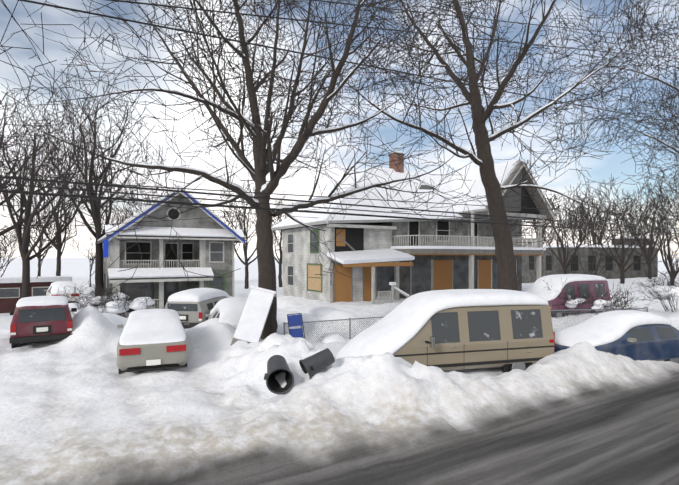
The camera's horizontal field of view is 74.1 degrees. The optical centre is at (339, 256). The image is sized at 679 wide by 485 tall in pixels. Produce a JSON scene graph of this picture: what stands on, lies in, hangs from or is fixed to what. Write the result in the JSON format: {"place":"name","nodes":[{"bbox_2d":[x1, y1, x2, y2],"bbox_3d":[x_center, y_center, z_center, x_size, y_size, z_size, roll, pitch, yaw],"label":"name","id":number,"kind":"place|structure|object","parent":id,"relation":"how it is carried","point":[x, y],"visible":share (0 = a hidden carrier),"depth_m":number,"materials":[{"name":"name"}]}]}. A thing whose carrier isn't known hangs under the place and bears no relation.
{"place":"outdoors","nodes":[
{"label":"outdoors","id":0,"kind":"place"},
{"bbox_2d":[44,288,78,302],"bbox_3d":[-19.141,2.822,31.095,2.080,1.125,4.680,0,0,-36],"label":"car trim","id":1,"kind":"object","parent":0,"point":[68,299],"visible":0.12,"depth_m":29.44,"materials":[{"name":"red metal"}]},
{"bbox_2d":[117,321,188,373],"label":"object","id":2,"kind":"object","parent":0,"point":[136,351],"visible":0.5,"depth_m":11.44,"materials":[{"name":"red plastic"}]},
{"bbox_2d":[168,288,231,301],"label":"snow","id":3,"kind":"structure","parent":0,"point":[198,294],"depth_m":18.70,"materials":[{"name":"white snow"}]},
{"bbox_2d":[0,286,678,484],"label":"ground","id":4,"kind":"structure","parent":0,"point":[76,408],"depth_m":8.65,"materials":[{"name":"white snow"}]},
{"bbox_2d":[10,304,72,342],"bbox_3d":[-10.869,2.170,16.554,1.720,1.279,4.250,0,0,-32],"label":"red suv","id":5,"kind":"object","parent":4,"relation":"on","point":[24,329],"visible":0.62,"depth_m":14.74,"materials":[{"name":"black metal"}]},
{"bbox_2d":[16,296,67,306],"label":"snow","id":6,"kind":"structure","parent":5,"relation":"on","point":[42,301],"depth_m":15.01,"materials":[{"name":"white snow"}]},
{"bbox_2d":[9,307,76,347],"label":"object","id":7,"kind":"object","parent":4,"relation":"on","point":[38,315],"visible":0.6,"depth_m":14.71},
{"bbox_2d":[117,335,187,370],"bbox_3d":[-5.642,2.335,13.700,1.760,1.229,4.840,0,0,-22],"label":"beige sedan","id":8,"kind":"object","parent":4,"relation":"on","point":[149,352],"visible":0.35,"depth_m":11.45,"materials":[{"name":"beige paint"}]},
{"bbox_2d":[119,309,185,344],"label":"snow","id":9,"kind":"structure","parent":8,"relation":"on","point":[148,326],"depth_m":12.13,"materials":[{"name":"white snow"}]},
{"bbox_2d":[167,303,202,326],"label":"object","id":10,"kind":"object","parent":4,"relation":"on","point":[184,307],"visible":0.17,"depth_m":18.23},
{"bbox_2d":[164,296,226,327],"bbox_3d":[-6.100,2.320,20.563,1.720,1.159,4.600,0,0,7],"label":"silver suv","id":11,"kind":"object","parent":4,"relation":"on","point":[206,306],"visible":0.33,"depth_m":18.30,"materials":[{"name":"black metal"}]},
{"bbox_2d":[208,309,237,328],"bbox_3d":[-4.127,2.500,17.591,1.700,1.179,4.400,0,0,-21],"label":"buried car","id":12,"kind":"object","parent":4,"relation":"on","point":[216,314],"visible":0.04,"depth_m":17.03,"materials":[{"name":"white paint"}]},
{"bbox_2d":[210,297,247,325],"bbox_3d":[-4.120,2.046,17.573,1.594,1.041,4.313,0,0,-21],"label":"snow-covered car","id":13,"kind":"object","parent":12,"relation":"on","point":[231,309],"visible":0.5,"depth_m":15.84,"materials":[{"name":"white snow"}]},
{"bbox_2d":[230,285,275,345],"bbox_3d":[-2.721,1.942,14.291,0.860,2.200,0.220,14,-38,-1],"label":"leaning board","id":14,"kind":"object","parent":4,"relation":"on","point":[253,318],"visible":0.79,"depth_m":14.25,"materials":[{"name":"white wood"}]},
{"bbox_2d":[264,355,293,393],"bbox_3d":[-1.324,2.470,9.643,0.610,0.580,0.835,10,10,-15],"label":"trash can","id":15,"kind":"object","parent":4,"relation":"on","point":[276,364],"visible":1,"depth_m":9.48,"materials":[{"name":"plastic"}]},
{"bbox_2d":[287,313,304,338],"bbox_3d":[-1.387,2.436,14.508,0.572,1.209,0.074,0,-14,-39],"label":"folding chair","id":16,"kind":"object","parent":4,"relation":"on","point":[294,320],"visible":0.73,"depth_m":14.54,"materials":[{"name":"blue"}]},
{"bbox_2d":[276,306,347,342],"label":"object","id":17,"kind":"structure","parent":4,"relation":"on","point":[311,314],"depth_m":17.04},
{"bbox_2d":[299,348,334,378],"bbox_3d":[-0.475,2.293,9.770,0.668,0.464,0.488,-26,0,-21],"label":"trash can","id":18,"kind":"object","parent":4,"relation":"on","point":[314,364],"visible":1,"depth_m":9.62,"materials":[{"name":"plastic"}]},
{"bbox_2d":[283,316,384,342],"bbox_3d":[0.375,2.794,16.084,4.980,1.230,0.060,0,0,-26],"label":"yard fence","id":19,"kind":"object","parent":4,"relation":"on","point":[323,321],"visible":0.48,"depth_m":15.80,"materials":[{"name":"grey metal"}]},
{"bbox_2d":[0,0,678,339],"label":"tree","id":20,"kind":"object","parent":4,"relation":"on","point":[413,43],"depth_m":16.81,"materials":[{"name":"brown plant"}]},
{"bbox_2d":[106,0,678,227],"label":"snow","id":21,"kind":"structure","parent":20,"relation":"on","point":[263,187],"depth_m":16.30,"materials":[{"name":"white snow"}]},
{"bbox_2d":[49,270,678,317],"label":"bushes","id":22,"kind":"object","parent":4,"relation":"on","point":[618,299],"visible":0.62,"depth_m":22.18,"materials":[{"name":"grey"}]},
{"bbox_2d":[68,296,108,313],"bbox_3d":[-12.918,2.470,22.898,2.626,0.902,2.133,0,0,-31],"label":"snow shrub","id":23,"kind":"object","parent":22,"relation":"on","point":[72,305],"visible":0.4,"depth_m":22.68,"materials":[{"name":"white snow"}]},
{"bbox_2d":[105,293,128,313],"bbox_3d":[-11.775,2.403,23.498,1.643,0.981,2.655,0,0,-31],"label":"snow shrub","id":24,"kind":"object","parent":22,"relation":"on","point":[117,310],"visible":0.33,"depth_m":22.68,"materials":[{"name":"white snow"}]},
{"bbox_2d":[106,297,154,309],"bbox_3d":[-10.902,2.436,23.428,2.346,0.733,2.309,0,0,-31],"label":"snow shrub","id":25,"kind":"object","parent":22,"relation":"on","point":[136,302],"visible":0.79,"depth_m":22.70,"materials":[{"name":"white snow"}]},
{"bbox_2d":[565,298,584,307],"bbox_3d":[11.854,2.320,22.806,1.100,0.476,1.604,0,0,12],"label":"snow shrub","id":26,"kind":"object","parent":22,"relation":"on","point":[570,305],"visible":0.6,"depth_m":22.30,"materials":[{"name":"white snow"}]},
{"bbox_2d":[591,300,619,311],"bbox_3d":[10.544,1.954,18.048,1.191,0.510,0.912,0,0,-31],"label":"snow shrub","id":27,"kind":"object","parent":22,"relation":"on","point":[598,303],"visible":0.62,"depth_m":17.79,"materials":[{"name":"white snow"}]},
{"bbox_2d":[651,284,678,299],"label":"snow shrub","id":28,"kind":"object","parent":22,"relation":"on","point":[661,291],"visible":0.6,"depth_m":21.76,"materials":[{"name":"white snow"}]},
{"bbox_2d":[378,282,408,303],"bbox_3d":[3.457,2.339,28.765,2.399,1.460,0.320,0,0,-27],"label":"lattice rail","id":29,"kind":"object","parent":4,"relation":"on","point":[391,293],"visible":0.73,"depth_m":28.63,"materials":[{"name":"white wood"}]},
{"bbox_2d":[271,151,555,303],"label":"house","id":30,"kind":"structure","parent":4,"relation":"on","point":[371,257],"depth_m":32.78,"materials":[{"name":"white"}]},
{"bbox_2d":[393,305,553,370],"bbox_3d":[3.118,2.070,12.453,5.100,1.719,2.000,0,0,-15],"label":"beige van","id":31,"kind":"object","parent":4,"relation":"on","point":[480,328],"visible":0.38,"depth_m":11.64,"materials":[{"name":"paint"}]},
{"bbox_2d":[336,289,548,358],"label":"snow","id":32,"kind":"structure","parent":31,"relation":"on","point":[399,326],"depth_m":11.65,"materials":[{"name":"white snow"}]},
{"bbox_2d":[548,281,609,314],"bbox_3d":[11.840,2.040,23.853,5.100,1.719,2.000,0,0,-27],"label":"minivan","id":33,"kind":"object","parent":4,"relation":"on","point":[572,286],"visible":0.25,"depth_m":23.11,"materials":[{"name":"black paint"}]},
{"bbox_2d":[550,295,609,317],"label":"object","id":34,"kind":"object","parent":4,"relation":"on","point":[562,314],"visible":0.06,"depth_m":22.21,"materials":[{"name":"metal"}]},
{"bbox_2d":[550,307,647,331],"bbox_3d":[9.861,2.684,17.182,4.364,1.450,0.056,0,0,-9],"label":"fence","id":35,"kind":"object","parent":4,"relation":"on","point":[580,314],"visible":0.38,"depth_m":17.02,"materials":[{"name":"grey metal"}]},
{"bbox_2d":[554,324,678,360],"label":"blue car","id":36,"kind":"object","parent":4,"relation":"on","point":[657,342],"visible":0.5,"depth_m":12.79,"materials":[{"name":"paint"}]},
{"bbox_2d":[555,310,670,346],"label":"snow","id":37,"kind":"structure","parent":36,"relation":"on","point":[604,328],"depth_m":12.94,"materials":[{"name":"white snow"}]},
{"bbox_2d":[0,0,678,233],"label":"wires","id":38,"kind":"object","parent":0,"point":[94,184],"visible":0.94,"depth_m":11.37,"materials":[{"name":"black"}]},
{"bbox_2d":[0,258,678,276],"bbox_3d":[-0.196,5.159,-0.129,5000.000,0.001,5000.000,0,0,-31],"label":"ground","id":39,"kind":"structure","parent":0,"point":[75,266],"depth_m":218.26,"materials":[{"name":"white snow"}]},
{"bbox_2d":[0,28,678,306],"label":"tree","id":40,"kind":"object","parent":39,"relation":"on","point":[24,241],"depth_m":44.92,"materials":[{"name":"brown plant"}]},
{"bbox_2d":[522,236,658,282],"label":"building","id":41,"kind":"structure","parent":39,"relation":"on","point":[550,264],"depth_m":67.01,"materials":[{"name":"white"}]},
{"bbox_2d":[0,272,678,325],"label":"ground","id":42,"kind":"structure","parent":0,"point":[239,291],"depth_m":67.10,"materials":[{"name":"white snow"}]},
{"bbox_2d":[0,276,71,312],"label":"red shed","id":43,"kind":"structure","parent":42,"relation":"on","point":[10,291],"depth_m":38.51,"materials":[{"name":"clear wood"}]},
{"bbox_2d":[46,286,79,301],"bbox_3d":[-19.147,2.465,31.104,1.720,1.249,4.600,0,0,-36],"label":"white car","id":44,"kind":"object","parent":42,"relation":"on","point":[48,293],"visible":0.25,"depth_m":29.47,"materials":[{"name":"paint"}]},
{"bbox_2d":[47,281,78,292],"bbox_3d":[-19.133,2.111,31.085,1.613,0.913,4.501,0,0,-36],"label":"snow-covered car","id":45,"kind":"object","parent":44,"relation":"on","point":[56,285],"visible":0.83,"depth_m":29.73,"materials":[{"name":"white snow"}]},
{"bbox_2d":[96,186,244,317],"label":"house","id":46,"kind":"structure","parent":42,"relation":"on","point":[205,247],"depth_m":34.48,"materials":[{"name":"white wood"}]},
{"bbox_2d":[0,0,678,257],"label":"sky","id":47,"kind":"structure","parent":0,"point":[302,183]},
{"bbox_2d":[394,332,554,372],"bbox_3d":[3.118,2.647,12.453,5.380,1.435,2.720,0,0,-15],"label":"van trim","id":48,"kind":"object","parent":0,"point":[520,365],"visible":0.31,"depth_m":11.68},
{"bbox_2d":[526,274,606,300],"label":"snow","id":49,"kind":"structure","parent":0,"point":[538,287],"depth_m":23.11,"materials":[{"name":"white snow"}]},
{"bbox_2d":[523,277,678,293],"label":"snow","id":50,"kind":"structure","parent":0,"point":[628,283],"depth_m":46.69,"materials":[{"name":"white snow"}]},
{"bbox_2d":[627,338,678,362],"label":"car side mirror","id":51,"kind":"object","parent":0,"point":[675,360],"visible":0.08,"depth_m":12.98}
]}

